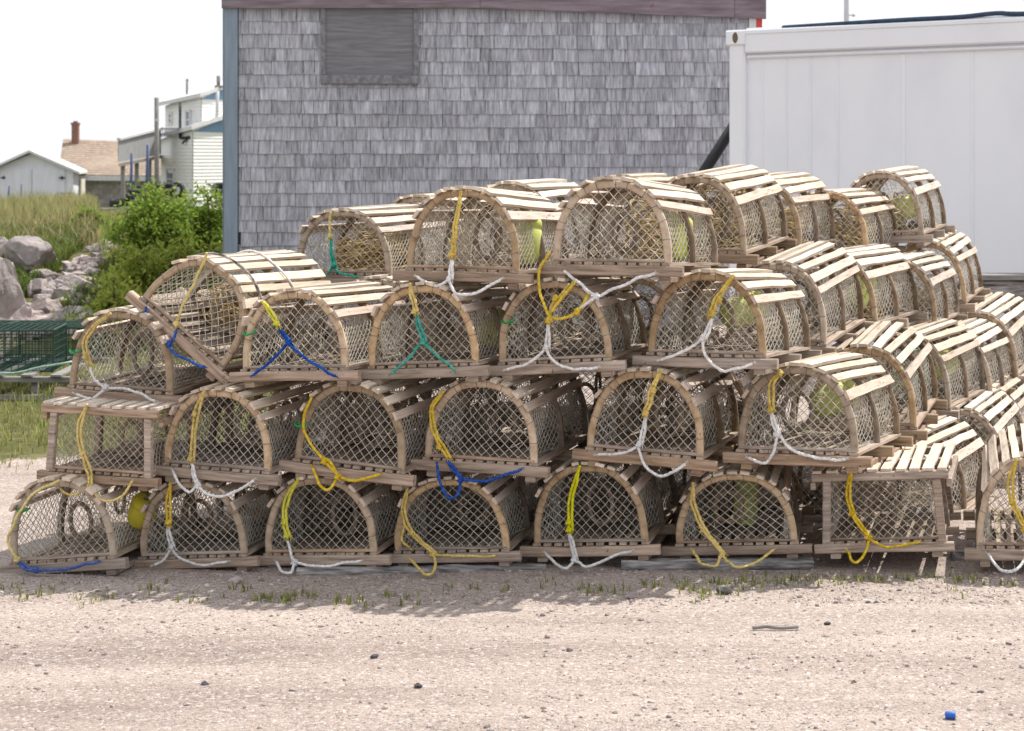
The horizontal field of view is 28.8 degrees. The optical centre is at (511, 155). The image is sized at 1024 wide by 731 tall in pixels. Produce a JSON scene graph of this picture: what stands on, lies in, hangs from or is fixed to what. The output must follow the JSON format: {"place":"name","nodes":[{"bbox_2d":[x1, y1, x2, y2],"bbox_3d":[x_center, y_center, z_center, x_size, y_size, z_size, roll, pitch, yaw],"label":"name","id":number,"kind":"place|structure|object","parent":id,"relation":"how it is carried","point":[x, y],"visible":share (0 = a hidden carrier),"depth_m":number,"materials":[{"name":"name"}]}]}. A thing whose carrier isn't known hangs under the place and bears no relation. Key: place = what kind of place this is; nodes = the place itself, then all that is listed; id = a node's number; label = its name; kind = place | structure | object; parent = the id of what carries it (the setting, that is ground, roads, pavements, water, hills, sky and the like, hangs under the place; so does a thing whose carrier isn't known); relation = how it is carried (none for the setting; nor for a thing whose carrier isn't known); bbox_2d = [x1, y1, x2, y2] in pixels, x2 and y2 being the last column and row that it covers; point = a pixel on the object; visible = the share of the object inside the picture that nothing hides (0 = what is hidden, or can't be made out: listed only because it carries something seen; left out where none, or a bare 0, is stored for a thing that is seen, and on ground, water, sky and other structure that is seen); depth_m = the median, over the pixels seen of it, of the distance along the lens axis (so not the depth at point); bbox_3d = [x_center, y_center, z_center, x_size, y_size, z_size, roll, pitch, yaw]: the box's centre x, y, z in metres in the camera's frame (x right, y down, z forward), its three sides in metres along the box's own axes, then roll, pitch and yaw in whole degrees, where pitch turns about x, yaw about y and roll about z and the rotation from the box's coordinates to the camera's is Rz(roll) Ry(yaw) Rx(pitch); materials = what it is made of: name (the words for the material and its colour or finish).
{"place":"outdoors","nodes":[
{"label":"outdoors","id":0,"kind":"place"},
{"bbox_2d":[0,349,278,469],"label":"meadow grass","id":1,"kind":"structure","parent":0,"point":[18,386],"depth_m":11.95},
{"bbox_2d":[0,207,1023,730],"bbox_3d":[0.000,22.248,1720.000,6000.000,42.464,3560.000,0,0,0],"label":"ground","id":2,"kind":"structure","parent":0,"point":[818,695],"depth_m":6.50,"materials":[{"name":"gravel"}]},
{"bbox_2d":[0,257,26,318],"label":"boulder","id":3,"kind":"object","parent":2,"relation":"on","point":[12,299],"visible":0.65,"depth_m":21.04,"materials":[{"name":"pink stone"}]},
{"bbox_2d":[8,303,31,319],"bbox_3d":[-5.207,1.741,21.105,0.294,0.321,0.295,-12,0,-7],"label":"boulder","id":4,"kind":"object","parent":2,"relation":"on","point":[23,312],"visible":0.53,"depth_m":21.04,"materials":[{"name":"grey stone"}]},
{"bbox_2d":[4,235,55,272],"bbox_3d":[-5.686,1.194,23.492,0.574,0.480,0.468,-2,9,-4],"label":"boulder","id":5,"kind":"object","parent":2,"relation":"on","point":[30,251],"visible":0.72,"depth_m":23.38,"materials":[{"name":"grey stone"}]},
{"bbox_2d":[0,150,86,200],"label":"garage","id":6,"kind":"structure","parent":2,"relation":"on","point":[34,170],"depth_m":80.28,"materials":[{"name":"wood"}]},
{"bbox_2d":[0,170,31,200],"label":"door","id":7,"kind":"structure","parent":6,"relation":"in","point":[14,179],"depth_m":80.37,"materials":[{"name":"wood"}]},
{"bbox_2d":[32,170,64,197],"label":"door","id":8,"kind":"structure","parent":6,"relation":"in","point":[51,180],"depth_m":80.14,"materials":[{"name":"wood"}]},
{"bbox_2d":[31,298,63,313],"bbox_3d":[-5.077,1.667,21.714,0.389,0.255,0.366,0,0,37],"label":"rock","id":9,"kind":"object","parent":2,"relation":"on","point":[46,305],"visible":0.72,"depth_m":21.60,"materials":[{"name":"grey stone"}]},
{"bbox_2d":[0,205,108,247],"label":"dry bank grass","id":10,"kind":"structure","parent":2,"relation":"on","point":[93,241],"depth_m":26.18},
{"bbox_2d":[0,355,109,400],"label":"rack","id":11,"kind":"object","parent":2,"relation":"on","point":[34,380],"visible":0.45,"depth_m":13.04,"materials":[{"name":"grey wood"}]},
{"bbox_2d":[0,323,66,371],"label":"wire trap","id":12,"kind":"object","parent":11,"relation":"on","point":[53,328],"visible":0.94,"depth_m":13.41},
{"bbox_2d":[0,320,106,361],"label":"wire trap","id":13,"kind":"object","parent":11,"relation":"on","point":[73,325],"visible":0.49,"depth_m":14.07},
{"bbox_2d":[0,187,128,233],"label":"bank grass","id":14,"kind":"structure","parent":2,"relation":"on","point":[21,207],"depth_m":29.90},
{"bbox_2d":[68,201,109,226],"bbox_3d":[-5.820,0.866,27.467,0.548,0.509,0.582,0,0,41],"label":"shrub","id":15,"kind":"object","parent":2,"relation":"on","point":[78,213],"visible":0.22,"depth_m":27.40,"materials":[{"name":"green plant"}]},
{"bbox_2d":[0,444,208,575],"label":"lobster trap","id":16,"kind":"object","parent":2,"relation":"on","point":[106,541],"visible":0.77,"depth_m":7.67,"materials":[{"name":"wood"}]},
{"bbox_2d":[37,382,237,501],"bbox_3d":[-1.498,1.132,8.057,0.505,0.363,0.981,2,0,13],"label":"lobster trap","id":17,"kind":"object","parent":16,"relation":"on","point":[141,453],"visible":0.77,"depth_m":7.70,"materials":[{"name":"wood"}]},
{"bbox_2d":[54,305,242,410],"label":"lobster trap","id":18,"kind":"object","parent":17,"relation":"on","point":[159,377],"visible":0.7,"depth_m":7.91,"materials":[{"name":"wood"}]},
{"bbox_2d":[127,492,158,529],"bbox_3d":[-1.455,1.400,7.859,0.112,0.144,0.140,0,0,-37],"label":"buoy","id":19,"kind":"object","parent":16,"relation":"in","point":[135,516],"visible":0.73,"depth_m":7.82,"materials":[{"name":"yellow plastic"}]},
{"bbox_2d":[51,263,158,350],"bbox_3d":[-3.898,1.506,19.596,1.094,0.951,0.946,0,0,42],"label":"shrub","id":20,"kind":"object","parent":2,"relation":"on","point":[115,297],"visible":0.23,"depth_m":19.40,"materials":[{"name":"green plant"}]},
{"bbox_2d":[0,217,219,359],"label":"bank weeds","id":21,"kind":"object","parent":2,"relation":"on","point":[67,247],"visible":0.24,"depth_m":24.15,"materials":[{"name":"plant"}]},
{"bbox_2d":[60,121,160,206],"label":"brown roof house","id":22,"kind":"structure","parent":2,"relation":"on","point":[97,160],"depth_m":84.89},
{"bbox_2d":[87,233,187,311],"bbox_3d":[-3.997,1.374,21.513,1.190,1.074,0.956,0,0,0],"label":"shrub","id":23,"kind":"object","parent":2,"relation":"on","point":[135,270],"visible":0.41,"depth_m":21.36,"materials":[{"name":"green plant"}]},
{"bbox_2d":[117,127,179,197],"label":"deck","id":24,"kind":"structure","parent":2,"relation":"on","point":[135,144],"depth_m":75.59,"materials":[{"name":"grey wood"}]},
{"bbox_2d":[94,177,212,257],"bbox_3d":[-4.272,0.880,23.969,1.510,1.246,1.513,0,0,0],"label":"shrub","id":25,"kind":"object","parent":2,"relation":"on","point":[156,215],"visible":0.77,"depth_m":23.77,"materials":[{"name":"green plant"}]},
{"bbox_2d":[154,97,158,191],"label":"utility pole","id":26,"kind":"object","parent":2,"relation":"on","point":[156,138],"visible":0.68,"depth_m":67.93,"materials":[{"name":"grey wood"}]},
{"bbox_2d":[93,207,255,355],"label":"slope grass","id":27,"kind":"structure","parent":2,"relation":"on","point":[105,232],"depth_m":24.20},
{"bbox_2d":[138,224,222,293],"bbox_3d":[-3.501,1.308,21.735,1.251,1.143,0.967,0,0,20],"label":"shrub","id":28,"kind":"object","parent":2,"relation":"on","point":[172,254],"visible":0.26,"depth_m":21.66,"materials":[{"name":"green plant"}]},
{"bbox_2d":[159,76,222,210],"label":"white house","id":29,"kind":"structure","parent":2,"relation":"on","point":[192,152],"depth_m":76.59,"materials":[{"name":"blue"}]},
{"bbox_2d":[179,173,222,253],"bbox_3d":[-3.686,0.857,24.425,1.303,1.310,1.154,0,0,28],"label":"shrub","id":30,"kind":"object","parent":2,"relation":"on","point":[214,223],"visible":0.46,"depth_m":24.22,"materials":[{"name":"green plant"}]},
{"bbox_2d":[132,452,325,571],"bbox_3d":[-1.157,1.431,8.128,0.539,0.367,0.968,-4,-1,12],"label":"lobster trap","id":31,"kind":"object","parent":2,"relation":"on","point":[237,537],"visible":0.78,"depth_m":7.77,"materials":[{"name":"wood"}]},
{"bbox_2d":[153,380,345,497],"bbox_3d":[-1.030,1.092,8.057,0.548,0.415,0.979,2,1,15],"label":"lobster trap","id":32,"kind":"object","parent":31,"relation":"on","point":[251,456],"visible":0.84,"depth_m":7.73,"materials":[{"name":"wood"}]},
{"bbox_2d":[124,249,330,384],"bbox_3d":[-1.110,0.601,8.214,0.559,0.401,1.000,39,10,14],"label":"lobster trap","id":33,"kind":"object","parent":32,"relation":"on","point":[204,350],"visible":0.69,"depth_m":7.94,"materials":[{"name":"wood"}]},
{"bbox_2d":[202,281,275,340],"bbox_3d":[-1.123,0.646,8.329,0.306,0.248,0.470,0,0,0],"label":"rope coil","id":34,"kind":"object","parent":33,"relation":"on","point":[226,313],"visible":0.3,"depth_m":8.18,"materials":[{"name":"fabric"}]},
{"bbox_2d":[229,281,416,387],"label":"lobster trap","id":35,"kind":"object","parent":32,"relation":"on","point":[342,366],"visible":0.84,"depth_m":7.73,"materials":[{"name":"wood"}]},
{"bbox_2d":[224,450,385,517],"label":"lobster trap","id":36,"kind":"object","parent":2,"relation":"on","point":[341,501],"visible":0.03,"depth_m":8.85,"materials":[{"name":"wood"}]},
{"bbox_2d":[256,353,423,438],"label":"lobster trap","id":37,"kind":"object","parent":36,"relation":"on","point":[303,397],"visible":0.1,"depth_m":8.79,"materials":[{"name":"wood"}]},
{"bbox_2d":[253,448,439,574],"bbox_3d":[-0.671,1.419,8.093,0.563,0.376,1.039,-3,-1,12],"label":"lobster trap","id":38,"kind":"object","parent":2,"relation":"on","point":[335,538],"visible":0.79,"depth_m":7.77,"materials":[{"name":"wood"}]},
{"bbox_2d":[279,377,472,491],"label":"lobster trap","id":39,"kind":"object","parent":38,"relation":"on","point":[359,450],"visible":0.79,"depth_m":7.73,"materials":[{"name":"wood"}]},
{"bbox_2d":[296,563,545,574],"bbox_3d":[-0.347,1.599,7.689,0.964,0.044,0.058,0,0,-4],"label":"timber","id":40,"kind":"object","parent":2,"relation":"on","point":[348,570],"visible":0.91,"depth_m":7.67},
{"bbox_2d":[353,430,509,514],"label":"lobster trap","id":41,"kind":"object","parent":2,"relation":"on","point":[455,502],"visible":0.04,"depth_m":8.85,"materials":[{"name":"wood"}]},
{"bbox_2d":[385,377,548,437],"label":"lobster trap","id":42,"kind":"object","parent":41,"relation":"on","point":[499,423],"visible":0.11,"depth_m":8.93,"materials":[{"name":"wood"}]},
{"bbox_2d":[324,274,466,354],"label":"lobster trap","id":43,"kind":"object","parent":42,"relation":"on","point":[388,280],"visible":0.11,"depth_m":8.75,"materials":[{"name":"wood"}]},
{"bbox_2d":[284,203,457,287],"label":"lobster trap","id":44,"kind":"object","parent":43,"relation":"on","point":[370,218],"visible":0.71,"depth_m":8.96,"materials":[{"name":"wood"}]},
{"bbox_2d":[335,230,409,269],"bbox_3d":[-0.645,0.427,9.232,0.359,0.182,0.490,0,0,43],"label":"rope coil","id":45,"kind":"object","parent":44,"relation":"in","point":[369,254],"visible":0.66,"depth_m":9.08,"materials":[{"name":"fabric"}]},
{"bbox_2d":[377,193,508,263],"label":"lobster trap","id":46,"kind":"object","parent":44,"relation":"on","point":[414,198],"visible":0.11,"depth_m":9.67,"materials":[{"name":"wood"}]},
{"bbox_2d":[443,284,598,351],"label":"lobster trap","id":47,"kind":"object","parent":42,"relation":"on","point":[556,323],"visible":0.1,"depth_m":9.04,"materials":[{"name":"wood"}]},
{"bbox_2d":[447,178,608,266],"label":"lobster trap","id":48,"kind":"object","parent":47,"relation":"on","point":[549,187],"visible":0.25,"depth_m":9.04,"materials":[{"name":"wood"}]},
{"bbox_2d":[382,461,554,576],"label":"lobster trap","id":49,"kind":"object","parent":2,"relation":"on","point":[458,535],"visible":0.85,"depth_m":7.80,"materials":[{"name":"wood"}]},
{"bbox_2d":[411,373,598,499],"bbox_3d":[-0.010,1.080,8.053,0.557,0.468,0.999,1,0,16],"label":"lobster trap","id":50,"kind":"object","parent":49,"relation":"on","point":[491,444],"visible":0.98,"depth_m":7.83,"materials":[{"name":"wood"}]},
{"bbox_2d":[356,281,532,384],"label":"lobster trap","id":51,"kind":"object","parent":50,"relation":"on","point":[475,362],"visible":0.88,"depth_m":7.72,"materials":[{"name":"wood"}]},
{"bbox_2d":[392,185,568,295],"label":"lobster trap","id":52,"kind":"object","parent":51,"relation":"on","point":[516,275],"visible":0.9,"depth_m":7.76,"materials":[{"name":"wood"}]},
{"bbox_2d":[517,210,541,268],"bbox_3d":[0.064,0.337,8.074,0.118,0.237,0.129,0,0,0],"label":"buoy","id":53,"kind":"object","parent":52,"relation":"in","point":[536,225],"visible":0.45,"depth_m":8.03,"materials":[{"name":"plastic"}]},
{"bbox_2d":[478,308,514,346],"bbox_3d":[-0.064,0.707,8.218,0.123,0.151,0.235,0,0,17],"label":"buoy","id":54,"kind":"object","parent":51,"relation":"in","point":[492,322],"visible":0.3,"depth_m":8.13,"materials":[{"name":"plastic"}]},
{"bbox_2d":[489,277,658,380],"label":"lobster trap","id":55,"kind":"object","parent":50,"relation":"on","point":[607,355],"visible":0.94,"depth_m":7.75,"materials":[{"name":"wood"}]},
{"bbox_2d":[537,176,729,324],"bbox_3d":[0.494,0.378,7.980,0.585,0.572,1.050,0,-3,18],"label":"lobster trap","id":56,"kind":"object","parent":55,"relation":"on","point":[586,266],"visible":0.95,"depth_m":7.69,"materials":[{"name":"wood"}]},
{"bbox_2d":[624,197,677,260],"bbox_3d":[0.557,0.295,7.967,0.229,0.266,0.395,0,0,0],"label":"rope coil","id":57,"kind":"object","parent":56,"relation":"in","point":[651,233],"visible":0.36,"depth_m":7.85,"materials":[{"name":"fabric"}]},
{"bbox_2d":[659,213,692,261],"bbox_3d":[0.658,0.328,8.010,0.124,0.225,0.168,0,0,27],"label":"buoy","id":58,"kind":"object","parent":56,"relation":"in","point":[683,248],"visible":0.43,"depth_m":7.95,"materials":[{"name":"plastic"}]},
{"bbox_2d":[222,0,765,324],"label":"shed","id":59,"kind":"structure","parent":2,"relation":"on","point":[329,104],"depth_m":19.12,"materials":[{"name":"wood"}]},
{"bbox_2d":[321,8,418,83],"bbox_3d":[-1.371,-1.062,19.065,0.934,0.746,0.052,0,0,-3],"label":"boarded window","id":60,"kind":"structure","parent":59,"relation":"in","point":[359,45],"depth_m":19.07,"materials":[{"name":"grey wood"}]},
{"bbox_2d":[0,568,1020,610],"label":"weeds","id":61,"kind":"object","parent":2,"relation":"on","point":[644,583],"visible":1,"depth_m":7.34,"materials":[{"name":"plant"}]},
{"bbox_2d":[498,430,642,522],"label":"lobster trap","id":62,"kind":"object","parent":2,"relation":"on","point":[586,484],"visible":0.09,"depth_m":8.99,"materials":[{"name":"wood"}]},
{"bbox_2d":[529,365,665,435],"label":"lobster trap","id":63,"kind":"object","parent":62,"relation":"on","point":[594,388],"visible":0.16,"depth_m":8.93,"materials":[{"name":"wood"}]},
{"bbox_2d":[583,276,718,355],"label":"lobster trap","id":64,"kind":"object","parent":63,"relation":"on","point":[651,282],"visible":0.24,"depth_m":8.89,"materials":[{"name":"wood"}]},
{"bbox_2d":[579,173,690,256],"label":"lobster trap","id":65,"kind":"object","parent":64,"relation":"on","point":[659,177],"visible":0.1,"depth_m":9.97,"materials":[{"name":"wood"}]},
{"bbox_2d":[520,434,681,569],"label":"lobster trap","id":66,"kind":"object","parent":2,"relation":"on","point":[574,527],"visible":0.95,"depth_m":7.79,"materials":[{"name":"wood"}]},
{"bbox_2d":[597,124,728,329],"bbox_3d":[1.320,0.630,17.000,1.338,1.994,0.109,0,0,0],"label":"brace pipe","id":67,"kind":"object","parent":2,"relation":"on","point":[716,152],"visible":0.1,"depth_m":16.96,"materials":[{"name":"black plastic"}]},
{"bbox_2d":[628,439,762,524],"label":"lobster trap","id":68,"kind":"object","parent":2,"relation":"on","point":[682,483],"visible":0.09,"depth_m":8.93,"materials":[{"name":"wood"}]},
{"bbox_2d":[652,368,780,442],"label":"lobster trap","id":69,"kind":"object","parent":68,"relation":"on","point":[741,385],"visible":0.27,"depth_m":8.89,"materials":[{"name":"wood"}]},
{"bbox_2d":[621,556,813,570],"bbox_3d":[0.796,1.585,7.730,0.755,0.057,0.073,0,0,-4],"label":"timber","id":70,"kind":"object","parent":2,"relation":"on","point":[777,563],"visible":0.92,"depth_m":7.71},
{"bbox_2d":[662,440,814,568],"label":"lobster trap","id":71,"kind":"object","parent":2,"relation":"on","point":[793,511],"visible":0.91,"depth_m":7.78,"materials":[{"name":"wood"}]},
{"bbox_2d":[572,355,748,477],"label":"lobster trap","id":72,"kind":"object","parent":71,"relation":"on","point":[634,441],"visible":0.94,"depth_m":7.76,"materials":[{"name":"wood"}]},
{"bbox_2d":[632,268,821,374],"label":"lobster trap","id":73,"kind":"object","parent":72,"relation":"on","point":[761,355],"visible":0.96,"depth_m":7.75,"materials":[{"name":"wood"}]},
{"bbox_2d":[719,291,769,327],"bbox_3d":[0.951,0.626,8.131,0.235,0.151,0.124,0,0,-22],"label":"buoy","id":74,"kind":"object","parent":73,"relation":"in","point":[727,315],"visible":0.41,"depth_m":8.08,"materials":[{"name":"plastic"}]},
{"bbox_2d":[733,480,758,526],"bbox_3d":[0.955,1.406,8.133,0.108,0.232,0.131,0,0,0],"label":"buoy","id":75,"kind":"object","parent":71,"relation":"in","point":[749,486],"visible":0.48,"depth_m":8.10,"materials":[{"name":"plastic"}]},
{"bbox_2d":[756,420,880,522],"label":"lobster trap","id":76,"kind":"object","parent":2,"relation":"on","point":[815,498],"visible":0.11,"depth_m":8.90,"materials":[{"name":"wood"}]},
{"bbox_2d":[726,16,1023,366],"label":"shipping container","id":77,"kind":"object","parent":2,"relation":"on","point":[847,106],"visible":0.45,"depth_m":14.96,"materials":[{"name":"metal"}]},
{"bbox_2d":[782,11,1023,27],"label":"hose","id":78,"kind":"object","parent":77,"relation":"on","point":[953,17],"visible":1,"depth_m":14.86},
{"bbox_2d":[810,443,960,563],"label":"lobster trap","id":79,"kind":"object","parent":2,"relation":"on","point":[846,531],"visible":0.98,"depth_m":7.75,"materials":[{"name":"wood"}]},
{"bbox_2d":[723,352,912,472],"bbox_3d":[1.251,1.022,8.072,0.581,0.419,0.952,-1,-3,22],"label":"lobster trap","id":80,"kind":"object","parent":79,"relation":"on","point":[855,447],"visible":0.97,"depth_m":7.83,"materials":[{"name":"wood"}]},
{"bbox_2d":[808,379,858,417],"bbox_3d":[1.323,0.992,8.184,0.229,0.162,0.123,0,0,-11],"label":"buoy","id":81,"kind":"object","parent":80,"relation":"in","point":[850,384],"visible":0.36,"depth_m":8.13,"materials":[{"name":"plastic"}]},
{"bbox_2d":[852,415,997,523],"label":"lobster trap","id":82,"kind":"object","parent":2,"relation":"on","point":[963,496],"visible":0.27,"depth_m":9.11,"materials":[{"name":"wood"}]},
{"bbox_2d":[797,321,947,444],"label":"lobster trap","id":83,"kind":"object","parent":82,"relation":"on","point":[918,414],"visible":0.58,"depth_m":9.00,"materials":[{"name":"wood"}]},
{"bbox_2d":[713,241,874,354],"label":"lobster trap","id":84,"kind":"object","parent":83,"relation":"on","point":[838,325],"visible":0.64,"depth_m":9.07,"materials":[{"name":"wood"}]},
{"bbox_2d":[639,164,796,267],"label":"lobster trap","id":85,"kind":"object","parent":84,"relation":"on","point":[764,246],"visible":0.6,"depth_m":8.96,"materials":[{"name":"wood"}]},
{"bbox_2d":[689,180,757,246],"bbox_3d":[0.963,0.259,9.113,0.343,0.292,0.557,0,0,0],"label":"rope coil","id":86,"kind":"object","parent":85,"relation":"in","point":[718,229],"visible":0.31,"depth_m":8.97,"materials":[{"name":"fabric"}]},
{"bbox_2d":[911,387,1023,487],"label":"lobster trap","id":87,"kind":"object","parent":2,"relation":"on","point":[996,410],"visible":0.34,"depth_m":9.90,"materials":[{"name":"wood"}]},
{"bbox_2d":[864,318,994,419],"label":"lobster trap","id":88,"kind":"object","parent":87,"relation":"on","point":[955,393],"visible":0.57,"depth_m":10.00,"materials":[{"name":"wood"}]},
{"bbox_2d":[789,244,928,334],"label":"lobster trap","id":89,"kind":"object","parent":88,"relation":"on","point":[896,311],"visible":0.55,"depth_m":10.00,"materials":[{"name":"wood"}]},
{"bbox_2d":[715,171,844,264],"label":"lobster trap","id":90,"kind":"object","parent":89,"relation":"on","point":[794,180],"visible":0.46,"depth_m":10.01,"materials":[{"name":"wood"}]},
{"bbox_2d":[746,198,809,241],"bbox_3d":[1.340,0.299,10.062,0.353,0.267,0.530,0,0,0],"label":"rope coil","id":91,"kind":"object","parent":90,"relation":"in","point":[790,225],"visible":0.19,"depth_m":9.92,"materials":[{"name":"fabric"}]},
{"bbox_2d":[949,372,1023,449],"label":"lobster trap","id":92,"kind":"object","parent":2,"relation":"on","point":[1014,396],"visible":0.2,"depth_m":10.77,"materials":[{"name":"wood"}]},
{"bbox_2d":[913,317,1023,409],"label":"lobster trap","id":93,"kind":"object","parent":92,"relation":"on","point":[990,346],"visible":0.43,"depth_m":10.77,"materials":[{"name":"wood"}]},
{"bbox_2d":[864,250,967,330],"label":"lobster trap","id":94,"kind":"object","parent":93,"relation":"on","point":[918,258],"visible":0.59,"depth_m":10.72,"materials":[{"name":"wood"}]},
{"bbox_2d":[788,187,906,258],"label":"lobster trap","id":95,"kind":"object","parent":94,"relation":"on","point":[843,195],"visible":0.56,"depth_m":10.63,"materials":[{"name":"wood"}]},
{"bbox_2d":[817,204,874,246],"bbox_3d":[1.797,0.369,10.762,0.305,0.227,0.560,0,0,21],"label":"rope coil","id":96,"kind":"object","parent":95,"relation":"in","point":[846,236],"visible":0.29,"depth_m":10.59,"materials":[{"name":"fabric"}]},
{"bbox_2d":[949,292,1023,382],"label":"lobster trap","id":97,"kind":"object","parent":93,"relation":"on","point":[986,306],"visible":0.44,"depth_m":11.45,"materials":[{"name":"wood"}]},
{"bbox_2d":[889,230,990,314],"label":"lobster trap","id":98,"kind":"object","parent":97,"relation":"on","point":[970,294],"visible":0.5,"depth_m":11.57,"materials":[{"name":"wood"}]},
{"bbox_2d":[841,165,955,246],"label":"lobster trap","id":99,"kind":"object","parent":98,"relation":"on","point":[919,231],"visible":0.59,"depth_m":11.29,"materials":[{"name":"wood"}]},
{"bbox_2d":[879,195,921,222],"bbox_3d":[2.233,0.304,11.463,0.284,0.168,0.139,0,0,-11],"label":"buoy","id":100,"kind":"object","parent":99,"relation":"in","point":[907,204],"visible":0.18,"depth_m":11.41,"materials":[{"name":"plastic"}]},
{"bbox_2d":[963,424,1023,573],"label":"lobster trap","id":101,"kind":"object","parent":2,"relation":"on","point":[983,533],"visible":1,"depth_m":7.72,"materials":[{"name":"wood"}]},
{"bbox_2d":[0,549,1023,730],"bbox_3d":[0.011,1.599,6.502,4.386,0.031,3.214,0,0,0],"label":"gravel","id":102,"kind":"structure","parent":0,"point":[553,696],"depth_m":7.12,"materials":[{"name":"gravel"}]},
{"bbox_2d":[0,0,1023,162],"label":"sky","id":103,"kind":"structure","parent":0,"point":[101,65],"materials":[{"name":"white"}]},
{"bbox_2d":[973,273,1023,347],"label":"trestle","id":104,"kind":"object","parent":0,"point":[1006,283],"visible":0.33,"depth_m":13.04,"materials":[{"name":"grey wood"}]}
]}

